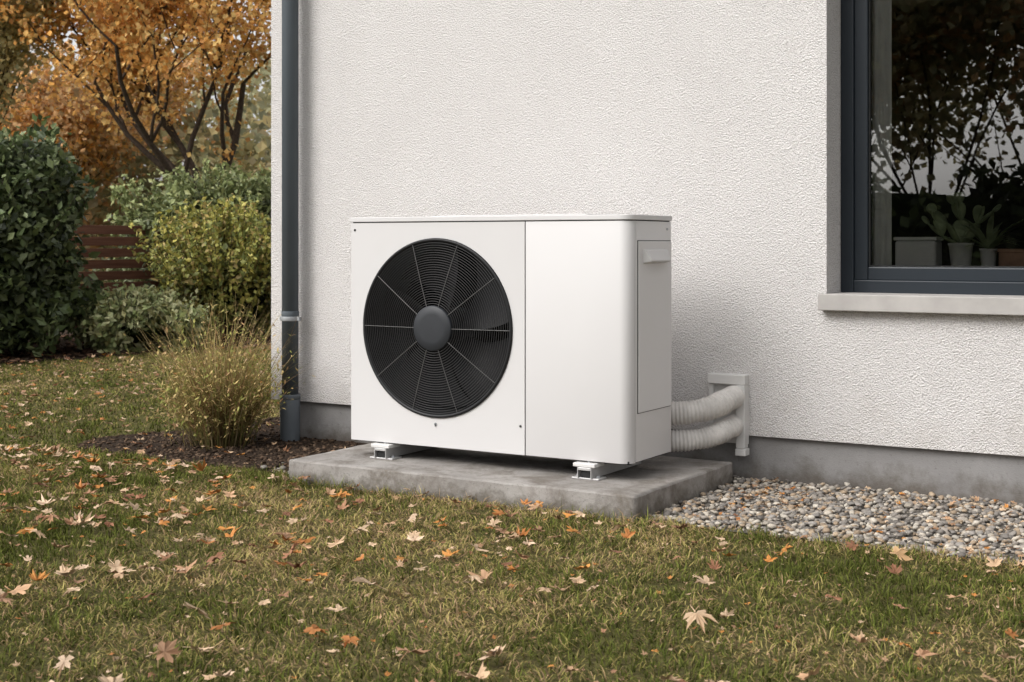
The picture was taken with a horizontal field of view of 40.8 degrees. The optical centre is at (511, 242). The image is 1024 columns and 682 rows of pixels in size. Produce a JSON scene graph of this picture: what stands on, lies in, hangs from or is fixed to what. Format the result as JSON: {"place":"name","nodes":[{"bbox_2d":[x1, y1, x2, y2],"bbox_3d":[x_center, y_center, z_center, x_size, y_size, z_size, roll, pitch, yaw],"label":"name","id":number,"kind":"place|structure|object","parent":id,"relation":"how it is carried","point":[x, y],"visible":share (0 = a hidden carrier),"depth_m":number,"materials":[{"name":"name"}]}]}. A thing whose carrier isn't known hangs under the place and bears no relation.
{"place":"outdoors","nodes":[
{"label":"outdoors","id":0,"kind":"place"},
{"bbox_2d":[0,326,270,365],"bbox_3d":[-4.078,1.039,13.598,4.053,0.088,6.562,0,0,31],"label":"bark mulch","id":1,"kind":"object","parent":0,"point":[39,358],"visible":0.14,"depth_m":13.12,"materials":[{"name":"brown wood"}]},
{"bbox_2d":[0,104,117,360],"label":"laurel bush","id":2,"kind":"object","parent":1,"relation":"on","point":[45,267],"visible":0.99,"depth_m":12.62,"materials":[{"name":"green plant"}]},
{"bbox_2d":[73,281,214,352],"bbox_3d":[-3.678,0.730,13.569,1.513,0.704,1.461,0,0,31],"label":"shrub","id":3,"kind":"object","parent":1,"relation":"on","point":[127,312],"visible":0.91,"depth_m":13.21,"materials":[{"name":"green plant"}]},
{"bbox_2d":[98,157,270,323],"bbox_3d":[-3.787,0.003,17.237,2.672,2.187,2.800,0,0,31],"label":"evergreen bush","id":4,"kind":"object","parent":1,"relation":"on","point":[169,195],"visible":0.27,"depth_m":16.59,"materials":[{"name":"green plant"}]},
{"bbox_2d":[125,190,270,341],"bbox_3d":[-3.164,0.248,15.012,1.979,1.670,2.089,0,0,4],"label":"yellow green shrub","id":5,"kind":"object","parent":1,"relation":"on","point":[227,254],"visible":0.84,"depth_m":14.68,"materials":[{"name":"green plant"}]},
{"bbox_2d":[240,172,270,328],"bbox_3d":[-2.690,0.054,17.254,2.297,2.086,2.291,0,0,31],"label":"evergreen bush","id":6,"kind":"object","parent":1,"relation":"on","point":[267,181],"visible":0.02,"depth_m":16.64,"materials":[{"name":"green plant"}]},
{"bbox_2d":[21,0,270,177],"label":"sky","id":7,"kind":"structure","parent":0,"point":[52,49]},
{"bbox_2d":[0,246,1023,681],"bbox_3d":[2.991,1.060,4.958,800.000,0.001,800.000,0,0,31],"label":"ground","id":8,"kind":"structure","parent":0,"point":[586,666],"depth_m":4.08,"materials":[{"name":"green plant"}]},
{"bbox_2d":[0,0,81,121],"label":"oak tree","id":9,"kind":"object","parent":8,"relation":"on","point":[11,58],"visible":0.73,"depth_m":29.43,"materials":[{"name":"orange plant"}]},
{"bbox_2d":[9,221,175,329],"bbox_3d":[-6.806,0.400,12.036,0.110,1.320,11.200,0,0,31],"label":"wooden fence","id":10,"kind":"object","parent":8,"relation":"on","point":[122,252],"depth_m":15.83,"materials":[{"name":"brown wood"}]},
{"bbox_2d":[0,37,252,197],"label":"autumn tree","id":11,"kind":"object","parent":8,"relation":"on","point":[63,113],"visible":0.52,"depth_m":35.63,"materials":[{"name":"orange plant"}]},
{"bbox_2d":[0,0,270,186],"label":"maple tree","id":12,"kind":"object","parent":8,"relation":"on","point":[127,45],"visible":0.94,"depth_m":28.52,"materials":[{"name":"orange plant"}]},
{"bbox_2d":[0,12,270,280],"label":"distant trees","id":13,"kind":"object","parent":8,"relation":"on","point":[258,152],"visible":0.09,"depth_m":39.88,"materials":[{"name":"plant"}]},
{"bbox_2d":[78,416,368,472],"bbox_3d":[0.607,1.056,10.517,1.823,0.001,8.969,0,0,31],"label":"soil bed","id":14,"kind":"object","parent":8,"relation":"on","point":[233,453],"visible":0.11,"depth_m":7.08,"materials":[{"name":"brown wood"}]},
{"bbox_2d":[111,287,321,449],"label":"ornamental grass","id":15,"kind":"object","parent":14,"relation":"on","point":[224,409],"depth_m":7.10,"materials":[{"name":"plant"}]},
{"bbox_2d":[289,442,732,522],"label":"concrete slab","id":16,"kind":"structure","parent":8,"relation":"on","point":[662,483],"depth_m":5.74,"materials":[{"name":"grey concrete"}]},
{"bbox_2d":[350,214,671,480],"bbox_3d":[-0.011,0.419,6.030,1.447,1.080,0.465,0,0,31],"label":"heat pump unit","id":17,"kind":"object","parent":16,"relation":"on","point":[543,335],"visible":1,"depth_m":5.79,"materials":[{"name":"white plastic"}]},
{"bbox_2d":[0,336,1023,681],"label":"fallen leaves","id":18,"kind":"object","parent":8,"relation":"on","point":[284,556],"visible":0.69,"depth_m":4.81,"materials":[{"name":"orange plant"}]},
{"bbox_2d":[300,401,1023,504],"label":"plinth","id":19,"kind":"structure","parent":8,"relation":"on","point":[959,474],"depth_m":5.90,"materials":[{"name":"grey concrete"}]},
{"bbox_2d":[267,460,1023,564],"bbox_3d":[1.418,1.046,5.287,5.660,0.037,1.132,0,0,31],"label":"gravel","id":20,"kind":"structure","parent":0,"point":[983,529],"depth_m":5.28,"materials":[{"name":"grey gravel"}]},
{"bbox_2d":[271,0,1023,455],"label":"walls","id":21,"kind":"structure","parent":0,"point":[711,128],"depth_m":6.32,"materials":[{"name":"paint"}]},
{"bbox_2d":[280,0,300,440],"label":"downpipe","id":22,"kind":"object","parent":21,"relation":"attached to","point":[290,421],"visible":0.84,"depth_m":7.34,"materials":[{"name":"metal"}]},
{"bbox_2d":[671,385,744,451],"bbox_3d":[0.660,0.771,6.088,0.787,0.287,0.253,0,0,5],"label":"insulated hose pair","id":23,"kind":"object","parent":21,"relation":"attached to","point":[723,402],"visible":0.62,"depth_m":5.98},
{"bbox_2d":[708,373,748,455],"bbox_3d":[0.965,0.763,6.146,0.187,0.357,0.062,0,0,31],"label":"wall pipe cover","id":24,"kind":"object","parent":21,"relation":"attached to","point":[718,381],"depth_m":6.11,"materials":[{"name":"white plastic"}]},
{"bbox_2d":[841,0,854,291],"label":"window frame","id":25,"kind":"object","parent":21,"relation":"in","point":[847,144],"visible":0.7,"depth_m":6.09,"materials":[{"name":"grey metal"}]},
{"bbox_2d":[855,0,868,279],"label":"window sash","id":26,"kind":"object","parent":25,"relation":"attached to","point":[861,138],"depth_m":6.07,"materials":[{"name":"grey metal"}]},
{"bbox_2d":[869,0,872,266],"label":"window gasket","id":27,"kind":"object","parent":26,"relation":"attached to","point":[870,132],"depth_m":6.07,"materials":[{"name":"rubber"}]},
{"bbox_2d":[818,292,1023,315],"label":"window sill","id":28,"kind":"structure","parent":21,"relation":"attached to","point":[940,303],"depth_m":5.69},
{"bbox_2d":[854,280,1023,295],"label":"window frame bottom","id":29,"kind":"object","parent":28,"relation":"on","point":[943,287],"depth_m":5.88,"materials":[{"name":"grey metal"}]},
{"bbox_2d":[868,267,1023,281],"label":"window sash bottom","id":30,"kind":"object","parent":29,"relation":"attached to","point":[951,274],"depth_m":5.88,"materials":[{"name":"grey metal"}]},
{"bbox_2d":[870,265,1023,267],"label":"window gasket bottom","id":31,"kind":"object","parent":30,"relation":"attached to","point":[947,266],"depth_m":5.89,"materials":[{"name":"rubber"}]},
{"bbox_2d":[892,0,1023,265],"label":"interior room","id":32,"kind":"object","parent":21,"relation":"attached to","point":[957,95],"depth_m":10.10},
{"bbox_2d":[893,237,943,265],"bbox_3d":[1.803,0.041,6.106,0.190,0.136,0.130,0,0,31],"label":"storage box","id":33,"kind":"object","parent":32,"relation":"on","point":[922,251],"visible":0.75,"depth_m":6.05,"materials":[{"name":"plastic"}]},
{"bbox_2d":[921,192,1001,265],"bbox_3d":[1.965,-0.058,6.026,0.346,0.333,0.110,0,0,31],"label":"potted cactus","id":34,"kind":"object","parent":32,"relation":"on","point":[960,252],"visible":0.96,"depth_m":6.01,"materials":[{"name":"plant"}]},
{"bbox_2d":[941,210,1023,265],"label":"potted plant","id":35,"kind":"object","parent":32,"relation":"on","point":[988,253],"visible":0.93,"depth_m":5.94,"materials":[{"name":"plant"}]},
{"bbox_2d":[997,249,1023,265],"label":"wooden box","id":36,"kind":"object","parent":32,"relation":"on","point":[1011,257],"visible":0.78,"depth_m":5.86,"materials":[{"name":"brown wood"}]},
{"bbox_2d":[873,0,891,264],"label":"curtain","id":37,"kind":"object","parent":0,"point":[882,132],"visible":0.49,"depth_m":6.11,"materials":[{"name":"fabric"}]}
]}

